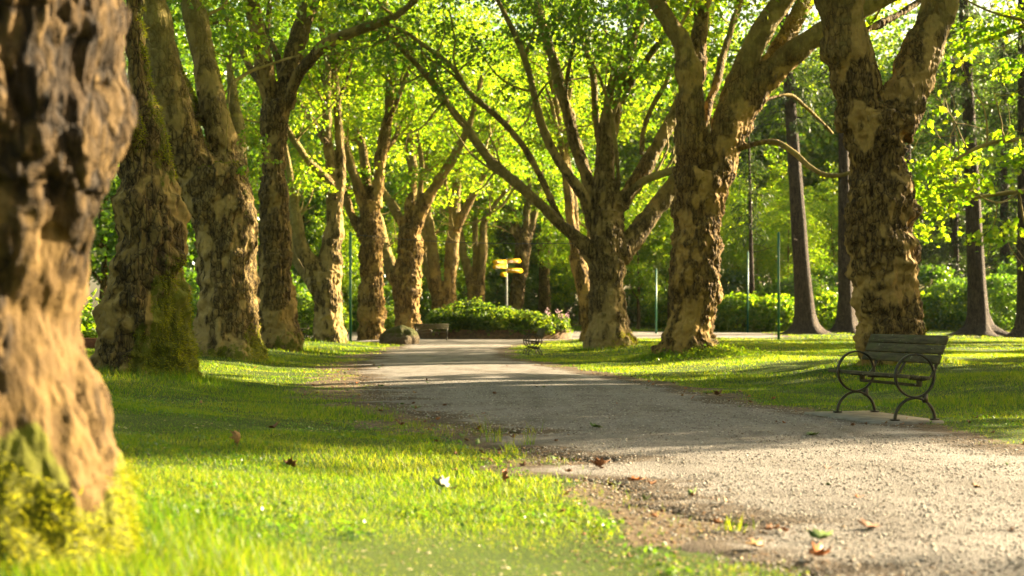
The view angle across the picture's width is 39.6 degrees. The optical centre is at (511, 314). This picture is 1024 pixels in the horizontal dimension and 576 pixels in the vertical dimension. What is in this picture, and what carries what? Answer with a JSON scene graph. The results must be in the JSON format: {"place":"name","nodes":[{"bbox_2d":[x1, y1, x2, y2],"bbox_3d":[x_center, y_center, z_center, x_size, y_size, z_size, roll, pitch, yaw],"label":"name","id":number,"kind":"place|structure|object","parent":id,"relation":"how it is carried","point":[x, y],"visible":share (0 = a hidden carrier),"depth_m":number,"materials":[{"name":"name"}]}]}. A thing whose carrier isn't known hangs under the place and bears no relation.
{"place":"outdoors","nodes":[
{"label":"outdoors","id":0,"kind":"place"},
{"bbox_2d":[0,308,1023,575],"bbox_3d":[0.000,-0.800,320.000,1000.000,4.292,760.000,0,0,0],"label":"ground","id":1,"kind":"structure","parent":0,"point":[362,558],"depth_m":10.20,"materials":[{"name":"green plant"}]},
{"bbox_2d":[80,303,97,337],"bbox_3d":[-13.338,0.545,44.435,2.534,1.819,2.457,0,0,0],"label":"border plant","id":2,"kind":"object","parent":1,"relation":"on","point":[90,327],"visible":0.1,"depth_m":44.36,"materials":[{"name":"green plant"}]},
{"bbox_2d":[0,0,189,575],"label":"plane tree","id":3,"kind":"object","parent":1,"relation":"on","point":[68,111],"visible":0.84,"depth_m":5.04,"materials":[{"name":"brown plant"}]},
{"bbox_2d":[88,0,203,377],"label":"plane tree","id":4,"kind":"object","parent":1,"relation":"on","point":[142,313],"visible":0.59,"depth_m":20.62,"materials":[{"name":"brown plant"}]},
{"bbox_2d":[85,0,226,311],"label":"broadleaf tree","id":5,"kind":"object","parent":1,"relation":"on","point":[102,235],"visible":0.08,"depth_m":77.54,"materials":[{"name":"green plant"}]},
{"bbox_2d":[182,263,199,327],"bbox_3d":[-15.286,-0.382,65.924,5.000,4.036,4.566,0,0,20],"label":"rhododendron","id":6,"kind":"object","parent":1,"relation":"on","point":[190,278],"visible":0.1,"depth_m":64.77,"materials":[{"name":"green plant"}]},
{"bbox_2d":[89,0,297,279],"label":"broadleaf tree","id":7,"kind":"object","parent":1,"relation":"on","point":[224,81],"visible":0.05,"depth_m":82.37,"materials":[{"name":"green plant"}]},
{"bbox_2d":[124,0,351,361],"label":"plane tree","id":8,"kind":"object","parent":1,"relation":"on","point":[213,172],"visible":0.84,"depth_m":32.46,"materials":[{"name":"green plant"}]},
{"bbox_2d":[191,296,313,338],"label":"hedge","id":9,"kind":"object","parent":1,"relation":"on","point":[307,303],"visible":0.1,"depth_m":65.54,"materials":[{"name":"green plant"}]},
{"bbox_2d":[185,0,358,280],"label":"broadleaf tree","id":10,"kind":"object","parent":1,"relation":"on","point":[239,64],"visible":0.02,"depth_m":96.06,"materials":[{"name":"green plant"}]},
{"bbox_2d":[257,265,311,330],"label":"rhododendron","id":11,"kind":"object","parent":1,"relation":"on","point":[303,293],"visible":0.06,"depth_m":83.78,"materials":[{"name":"green plant"}]},
{"bbox_2d":[167,0,466,351],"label":"plane tree","id":12,"kind":"object","parent":1,"relation":"on","point":[278,312],"visible":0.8,"depth_m":44.63,"materials":[{"name":"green plant"}]},
{"bbox_2d":[212,0,453,342],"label":"plane tree","id":13,"kind":"object","parent":1,"relation":"on","point":[321,275],"visible":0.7,"depth_m":56.77,"materials":[{"name":"green plant"}]},
{"bbox_2d":[305,204,360,311],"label":"broadleaf tree","id":14,"kind":"object","parent":1,"relation":"on","point":[345,259],"visible":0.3,"depth_m":91.28,"materials":[{"name":"green plant"}]},
{"bbox_2d":[245,27,437,298],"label":"broadleaf tree","id":15,"kind":"object","parent":1,"relation":"on","point":[312,222],"visible":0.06,"depth_m":103.11,"materials":[{"name":"green plant"}]},
{"bbox_2d":[301,266,386,331],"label":"rhododendron","id":16,"kind":"object","parent":1,"relation":"on","point":[355,325],"visible":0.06,"depth_m":92.81,"materials":[{"name":"green plant"}]},
{"bbox_2d":[349,232,351,340],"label":"steel pole","id":17,"kind":"object","parent":1,"relation":"on","point":[350,286],"visible":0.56,"depth_m":65.95,"materials":[{"name":"metal"}]},
{"bbox_2d":[303,119,441,286],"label":"broadleaf tree","id":18,"kind":"object","parent":1,"relation":"on","point":[386,185],"visible":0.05,"depth_m":103.15,"materials":[{"name":"green plant"}]},
{"bbox_2d":[344,264,420,327],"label":"rhododendron","id":19,"kind":"object","parent":1,"relation":"on","point":[389,300],"visible":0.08,"depth_m":96.17,"materials":[{"name":"green plant"}]},
{"bbox_2d":[342,211,423,298],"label":"broadleaf tree","id":20,"kind":"object","parent":1,"relation":"on","point":[390,231],"visible":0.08,"depth_m":99.56,"materials":[{"name":"green plant"}]},
{"bbox_2d":[273,0,495,339],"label":"plane tree","id":21,"kind":"object","parent":1,"relation":"on","point":[371,314],"visible":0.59,"depth_m":67.81,"materials":[{"name":"green plant"}]},
{"bbox_2d":[379,325,419,344],"bbox_3d":[-4.915,1.169,62.008,1.659,1.446,1.638,0,0,-45],"label":"boulder","id":22,"kind":"object","parent":1,"relation":"on","point":[401,335],"visible":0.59,"depth_m":61.52,"materials":[{"name":"grey stone"}]},
{"bbox_2d":[386,193,466,297],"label":"broadleaf tree","id":23,"kind":"object","parent":1,"relation":"on","point":[440,234],"visible":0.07,"depth_m":108.91,"materials":[{"name":"green plant"}]},
{"bbox_2d":[387,266,466,323],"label":"rhododendron","id":24,"kind":"object","parent":1,"relation":"on","point":[425,308],"visible":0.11,"depth_m":102.31,"materials":[{"name":"green plant"}]},
{"bbox_2d":[333,0,527,328],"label":"plane tree","id":25,"kind":"object","parent":1,"relation":"on","point":[404,274],"visible":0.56,"depth_m":78.50,"materials":[{"name":"green plant"}]},
{"bbox_2d":[380,145,502,292],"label":"broadleaf tree","id":26,"kind":"object","parent":1,"relation":"on","point":[459,266],"visible":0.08,"depth_m":110.81,"materials":[{"name":"green plant"}]},
{"bbox_2d":[359,22,541,314],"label":"plane tree","id":27,"kind":"object","parent":1,"relation":"on","point":[442,293],"visible":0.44,"depth_m":89.75,"materials":[{"name":"green plant"}]},
{"bbox_2d":[434,211,500,298],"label":"broadleaf tree","id":28,"kind":"object","parent":1,"relation":"on","point":[492,239],"visible":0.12,"depth_m":113.46,"materials":[{"name":"green plant"}]},
{"bbox_2d":[457,264,496,304],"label":"rhododendron","id":29,"kind":"object","parent":1,"relation":"on","point":[486,293],"visible":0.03,"depth_m":114.61,"materials":[{"name":"green plant"}]},
{"bbox_2d":[415,31,550,303],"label":"plane tree","id":30,"kind":"object","parent":1,"relation":"on","point":[474,274],"visible":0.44,"depth_m":99.78,"materials":[{"name":"green plant"}]},
{"bbox_2d":[434,109,545,305],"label":"broadleaf tree","id":31,"kind":"object","parent":1,"relation":"on","point":[509,250],"visible":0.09,"depth_m":120.14,"materials":[{"name":"green plant"}]},
{"bbox_2d":[462,263,538,313],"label":"rhododendron","id":32,"kind":"object","parent":1,"relation":"on","point":[500,296],"visible":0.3,"depth_m":116.48,"materials":[{"name":"green plant"}]},
{"bbox_2d":[465,192,537,300],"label":"broadleaf tree","id":33,"kind":"object","parent":1,"relation":"on","point":[512,239],"visible":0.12,"depth_m":120.22,"materials":[{"name":"green plant"}]},
{"bbox_2d":[493,258,522,305],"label":"fingerpost","id":34,"kind":"object","parent":1,"relation":"on","point":[501,264],"visible":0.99,"depth_m":79.95,"materials":[{"name":"yellow"}]},
{"bbox_2d":[452,50,588,310],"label":"plane tree","id":35,"kind":"object","parent":1,"relation":"on","point":[524,233],"visible":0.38,"depth_m":107.75,"materials":[{"name":"green plant"}]},
{"bbox_2d":[522,328,545,354],"bbox_3d":[0.702,0.866,46.221,0.625,0.850,1.580,0,0,-7],"label":"park bench","id":36,"kind":"object","parent":1,"relation":"on","point":[540,333],"visible":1,"depth_m":46.07,"materials":[{"name":"wood"}]},
{"bbox_2d":[448,3,624,260],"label":"broadleaf tree","id":37,"kind":"object","parent":1,"relation":"on","point":[589,104],"visible":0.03,"depth_m":126.41,"materials":[{"name":"green plant"}]},
{"bbox_2d":[509,263,576,313],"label":"rhododendron","id":38,"kind":"object","parent":1,"relation":"on","point":[534,270],"visible":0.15,"depth_m":120.23,"materials":[{"name":"green plant"}]},
{"bbox_2d":[290,0,800,348],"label":"plane tree","id":39,"kind":"object","parent":1,"relation":"on","point":[609,248],"visible":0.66,"depth_m":49.24,"materials":[{"name":"green plant"}]},
{"bbox_2d":[510,115,594,315],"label":"plane tree","id":40,"kind":"object","parent":1,"relation":"on","point":[544,301],"visible":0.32,"depth_m":115.63,"materials":[{"name":"green plant"}]},
{"bbox_2d":[534,265,578,323],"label":"rhododendron","id":41,"kind":"object","parent":1,"relation":"on","point":[572,315],"visible":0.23,"depth_m":118.27,"materials":[{"name":"green plant"}]},
{"bbox_2d":[466,3,654,280],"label":"broadleaf tree","id":42,"kind":"object","parent":1,"relation":"on","point":[556,47],"depth_m":146.52,"materials":[{"name":"green plant"}]},
{"bbox_2d":[534,176,587,324],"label":"broadleaf tree","id":43,"kind":"object","parent":1,"relation":"on","point":[553,230],"visible":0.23,"depth_m":111.60,"materials":[{"name":"green plant"}]},
{"bbox_2d":[111,392,1023,575],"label":"clover","id":44,"kind":"object","parent":1,"relation":"on","point":[543,520],"visible":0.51,"depth_m":7.66,"materials":[{"name":"green plant"}]},
{"bbox_2d":[465,0,671,340],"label":"plane tree","id":45,"kind":"object","parent":1,"relation":"on","point":[579,267],"visible":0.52,"depth_m":63.95,"materials":[{"name":"green plant"}]},
{"bbox_2d":[116,390,1023,575],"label":"lawn litter","id":46,"kind":"object","parent":1,"relation":"on","point":[446,519],"visible":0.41,"depth_m":6.92,"materials":[{"name":"brown plant"}]},
{"bbox_2d":[506,115,634,301],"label":"broadleaf tree","id":47,"kind":"object","parent":1,"relation":"on","point":[589,161],"visible":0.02,"depth_m":122.68,"materials":[{"name":"green plant"}]},
{"bbox_2d":[507,26,674,268],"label":"broadleaf tree","id":48,"kind":"object","parent":1,"relation":"on","point":[635,160],"visible":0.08,"depth_m":130.69,"materials":[{"name":"green plant"}]},
{"bbox_2d":[624,268,666,324],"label":"rhododendron","id":49,"kind":"object","parent":1,"relation":"on","point":[630,310],"visible":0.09,"depth_m":109.82,"materials":[{"name":"green plant"}]},
{"bbox_2d":[626,276,667,326],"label":"rhododendron","id":50,"kind":"object","parent":1,"relation":"on","point":[643,314],"visible":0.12,"depth_m":108.58,"materials":[{"name":"green plant"}]},
{"bbox_2d":[623,181,673,329],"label":"broadleaf tree","id":51,"kind":"object","parent":1,"relation":"on","point":[638,281],"visible":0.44,"depth_m":97.48,"materials":[{"name":"green plant"}]},
{"bbox_2d":[290,360,1023,575],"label":"leaf litter","id":52,"kind":"object","parent":1,"relation":"on","point":[625,518],"visible":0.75,"depth_m":8.18,"materials":[{"name":"brown plant"}]},
{"bbox_2d":[570,23,745,270],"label":"broadleaf tree","id":53,"kind":"object","parent":1,"relation":"on","point":[669,108],"visible":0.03,"depth_m":135.83,"materials":[{"name":"green plant"}]},
{"bbox_2d":[620,152,728,320],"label":"broadleaf tree","id":54,"kind":"object","parent":1,"relation":"on","point":[649,256],"visible":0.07,"depth_m":101.65,"materials":[{"name":"green plant"}]},
{"bbox_2d":[645,294,714,326],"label":"rhododendron","id":55,"kind":"object","parent":1,"relation":"on","point":[661,316],"visible":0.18,"depth_m":103.88,"materials":[{"name":"green plant"}]},
{"bbox_2d":[590,8,785,260],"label":"broadleaf tree","id":56,"kind":"object","parent":1,"relation":"on","point":[670,139],"visible":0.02,"depth_m":141.18,"materials":[{"name":"green plant"}]},
{"bbox_2d":[619,343,797,362],"bbox_3d":[5.277,1.057,36.987,5.060,0.600,2.273,0,0,-15],"label":"ground cover","id":57,"kind":"object","parent":1,"relation":"on","point":[726,349],"visible":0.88,"depth_m":37.07,"materials":[{"name":"green plant"}]},
{"bbox_2d":[661,192,760,291],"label":"broadleaf tree","id":58,"kind":"object","parent":1,"relation":"on","point":[726,217],"visible":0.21,"depth_m":102.86,"materials":[{"name":"green plant"}]},
{"bbox_2d":[648,1,836,269],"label":"broadleaf tree","id":59,"kind":"object","parent":1,"relation":"on","point":[804,142],"visible":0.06,"depth_m":138.28,"materials":[{"name":"green plant"}]},
{"bbox_2d":[716,267,776,316],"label":"rhododendron","id":60,"kind":"object","parent":1,"relation":"on","point":[736,278],"visible":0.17,"depth_m":101.89,"materials":[{"name":"green plant"}]},
{"bbox_2d":[724,113,776,325],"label":"fir tree","id":61,"kind":"object","parent":1,"relation":"on","point":[749,184],"visible":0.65,"depth_m":95.87,"materials":[{"name":"green plant"}]},
{"bbox_2d":[714,291,793,331],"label":"rhododendron","id":62,"kind":"object","parent":1,"relation":"on","point":[728,304],"visible":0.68,"depth_m":93.51,"materials":[{"name":"leaf"},{"name":"bark"}]},
{"bbox_2d":[672,25,836,268],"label":"broadleaf tree","id":63,"kind":"object","parent":1,"relation":"on","point":[764,134],"visible":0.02,"depth_m":145.09,"materials":[{"name":"green plant"}]},
{"bbox_2d":[622,0,907,354],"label":"plane tree","id":64,"kind":"object","parent":1,"relation":"on","point":[704,169],"visible":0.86,"depth_m":37.54,"materials":[{"name":"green plant"}]},
{"bbox_2d":[738,293,793,331],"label":"rhododendron","id":65,"kind":"object","parent":1,"relation":"on","point":[787,306],"visible":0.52,"depth_m":92.97,"materials":[{"name":"green plant"}]},
{"bbox_2d":[720,143,815,291],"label":"broadleaf tree","id":66,"kind":"object","parent":1,"relation":"on","point":[783,203],"visible":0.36,"depth_m":109.28,"materials":[{"name":"green plant"}]},
{"bbox_2d":[777,232,779,339],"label":"steel pole","id":67,"kind":"object","parent":1,"relation":"on","point":[778,285],"visible":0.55,"depth_m":71.94,"materials":[{"name":"metal"}]},
{"bbox_2d":[709,16,849,282],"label":"broadleaf tree","id":68,"kind":"object","parent":1,"relation":"on","point":[823,135],"visible":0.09,"depth_m":141.75,"materials":[{"name":"green plant"}]},
{"bbox_2d":[745,186,834,291],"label":"broadleaf tree","id":69,"kind":"object","parent":1,"relation":"on","point":[811,241],"visible":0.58,"depth_m":103.49,"materials":[{"name":"green plant"}]},
{"bbox_2d":[752,4,834,334],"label":"fir tree","id":70,"kind":"object","parent":1,"relation":"on","point":[805,320],"visible":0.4,"depth_m":87.61,"materials":[{"name":"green plant"}]},
{"bbox_2d":[763,274,835,322],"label":"rhododendron","id":71,"kind":"object","parent":1,"relation":"on","point":[816,287],"visible":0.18,"depth_m":98.46,"materials":[{"name":"leaf"},{"name":"bark"}]},
{"bbox_2d":[781,161,837,287],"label":"broadleaf tree","id":72,"kind":"object","parent":1,"relation":"on","point":[830,221],"visible":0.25,"depth_m":111.00,"materials":[{"name":"green plant"}]},
{"bbox_2d":[753,69,883,272],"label":"broadleaf tree","id":73,"kind":"object","parent":1,"relation":"on","point":[830,135],"visible":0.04,"depth_m":143.89,"materials":[{"name":"green plant"}]},
{"bbox_2d":[810,263,837,295],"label":"rhododendron","id":74,"kind":"object","parent":1,"relation":"on","point":[829,276],"visible":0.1,"depth_m":102.78,"materials":[{"name":"green plant"}]},
{"bbox_2d":[790,291,858,330],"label":"rhododendron","id":75,"kind":"object","parent":1,"relation":"on","point":[831,300],"visible":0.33,"depth_m":94.60,"materials":[{"name":"green plant"}]},
{"bbox_2d":[807,36,874,333],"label":"fir tree","id":76,"kind":"object","parent":1,"relation":"on","point":[846,320],"visible":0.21,"depth_m":89.65,"materials":[{"name":"brown plant"}]},
{"bbox_2d":[759,21,925,265],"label":"broadleaf tree","id":77,"kind":"object","parent":1,"relation":"on","point":[880,68],"visible":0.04,"depth_m":145.15,"materials":[{"name":"green plant"}]},
{"bbox_2d":[767,0,929,260],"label":"broadleaf tree","id":78,"kind":"object","parent":1,"relation":"on","point":[878,45],"visible":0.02,"depth_m":158.07,"materials":[{"name":"green plant"}]},
{"bbox_2d":[779,53,961,263],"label":"broadleaf tree","id":79,"kind":"object","parent":1,"relation":"on","point":[885,74],"visible":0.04,"depth_m":143.79,"materials":[{"name":"green plant"}]},
{"bbox_2d":[804,411,943,424],"bbox_3d":[3.779,1.096,14.974,0.800,0.060,1.550,0,0,-14],"label":"concrete pad","id":80,"kind":"object","parent":1,"relation":"on","point":[868,417],"visible":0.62,"depth_m":14.75,"materials":[{"name":"grey concrete"}]},
{"bbox_2d":[828,334,948,420],"bbox_3d":[3.922,0.637,15.010,0.625,0.850,1.580,0,0,-14],"label":"park bench","id":81,"kind":"object","parent":80,"relation":"on","point":[885,346],"visible":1,"depth_m":14.90,"materials":[{"name":"wood"}]},
{"bbox_2d":[813,0,958,366],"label":"plane tree","id":82,"kind":"object","parent":1,"relation":"on","point":[876,123],"visible":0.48,"depth_m":26.53,"materials":[{"name":"brown plant"}]},
{"bbox_2d":[833,101,962,288],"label":"broadleaf tree","id":83,"kind":"object","parent":1,"relation":"on","point":[922,141],"visible":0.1,"depth_m":136.71,"materials":[{"name":"green plant"}]},
{"bbox_2d":[826,13,979,263],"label":"broadleaf tree","id":84,"kind":"object","parent":1,"relation":"on","point":[892,37],"depth_m":154.02,"materials":[{"name":"green plant"}]},
{"bbox_2d":[890,54,947,284],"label":"fir tree","id":85,"kind":"object","parent":1,"relation":"on","point":[914,152],"visible":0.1,"depth_m":123.72,"materials":[{"name":"green plant"}]},
{"bbox_2d":[917,261,966,318],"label":"rhododendron","id":86,"kind":"object","parent":1,"relation":"on","point":[935,273],"visible":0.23,"depth_m":102.92,"materials":[{"name":"green plant"}]},
{"bbox_2d":[920,291,966,330],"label":"rhododendron","id":87,"kind":"object","parent":1,"relation":"on","point":[929,318],"visible":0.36,"depth_m":96.12,"materials":[{"name":"green plant"}]},
{"bbox_2d":[922,276,966,330],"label":"rhododendron","id":88,"kind":"object","parent":1,"relation":"on","point":[953,286],"visible":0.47,"depth_m":95.81,"materials":[{"name":"green plant"}]},
{"bbox_2d":[873,0,1015,291],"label":"broadleaf tree","id":89,"kind":"object","parent":1,"relation":"on","point":[894,23],"visible":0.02,"depth_m":155.25,"materials":[{"name":"green plant"}]},
{"bbox_2d":[915,43,999,290],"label":"fir tree","id":90,"kind":"object","parent":1,"relation":"on","point":[954,255],"visible":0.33,"depth_m":121.66,"materials":[{"name":"green plant"}]},
{"bbox_2d":[904,0,1023,269],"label":"maple tree","id":91,"kind":"object","parent":1,"relation":"on","point":[959,190],"visible":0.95,"depth_m":31.75,"materials":[{"name":"green plant"}]},
{"bbox_2d":[911,65,1016,287],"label":"broadleaf tree","id":92,"kind":"object","parent":1,"relation":"on","point":[935,219],"visible":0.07,"depth_m":134.43,"materials":[{"name":"green plant"}]},
{"bbox_2d":[920,0,1017,336],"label":"fir tree","id":93,"kind":"object","parent":1,"relation":"on","point":[979,321],"visible":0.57,"depth_m":83.58,"materials":[{"name":"green plant"}]},
{"bbox_2d":[934,3,1017,269],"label":"broadleaf tree","id":94,"kind":"object","parent":1,"relation":"on","point":[988,49],"visible":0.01,"depth_m":149.15,"materials":[{"name":"green plant"}]},
{"bbox_2d":[954,28,1017,294],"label":"fir tree","id":95,"kind":"object","parent":1,"relation":"on","point":[1005,213],"visible":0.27,"depth_m":116.70,"materials":[{"name":"green plant"}]},
{"bbox_2d":[962,271,1016,330],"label":"rhododendron","id":96,"kind":"object","parent":1,"relation":"on","point":[996,284],"visible":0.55,"depth_m":94.75,"materials":[{"name":"green plant"}]},
{"bbox_2d":[970,0,1023,337],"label":"fir tree","id":97,"kind":"object","parent":1,"relation":"on","point":[1017,331],"visible":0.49,"depth_m":79.85,"materials":[{"name":"green plant"}]},
{"bbox_2d":[977,73,1017,262],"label":"broadleaf tree","id":98,"kind":"object","parent":1,"relation":"on","point":[989,208],"visible":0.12,"depth_m":118.56,"materials":[{"name":"green plant"}]},
{"bbox_2d":[988,258,1016,327],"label":"rhododendron","id":99,"kind":"object","parent":1,"relation":"on","point":[1005,268],"visible":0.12,"depth_m":103.89,"materials":[{"name":"green plant"}]},
{"bbox_2d":[85,0,1017,307],"label":"sky","id":100,"kind":"structure","parent":0,"point":[93,286],"materials":[{"name":"white"}]},
{"bbox_2d":[304,331,1023,575],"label":"path","id":101,"kind":"structure","parent":0,"point":[483,361],"depth_m":10.73,"materials":[{"name":"grey gravel"}]},
{"bbox_2d":[414,324,448,339],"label":"park bench","id":102,"kind":"object","parent":101,"relation":"on","point":[431,327],"visible":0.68,"depth_m":70.16,"materials":[{"name":"wood"}]},
{"bbox_2d":[415,330,571,338],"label":"planter","id":103,"kind":"object","parent":101,"relation":"on","point":[482,334],"visible":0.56,"depth_m":73.64,"materials":[{"name":"grey stone"}]},
{"bbox_2d":[422,296,562,335],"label":"hedge","id":104,"kind":"object","parent":103,"relation":"in","point":[475,315],"visible":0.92,"depth_m":73.83,"materials":[{"name":"green plant"}]},
{"bbox_2d":[545,308,573,332],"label":"flowering shrub","id":105,"kind":"object","parent":103,"relation":"in","point":[566,325],"visible":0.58,"depth_m":75.19,"materials":[{"name":"green plant"}]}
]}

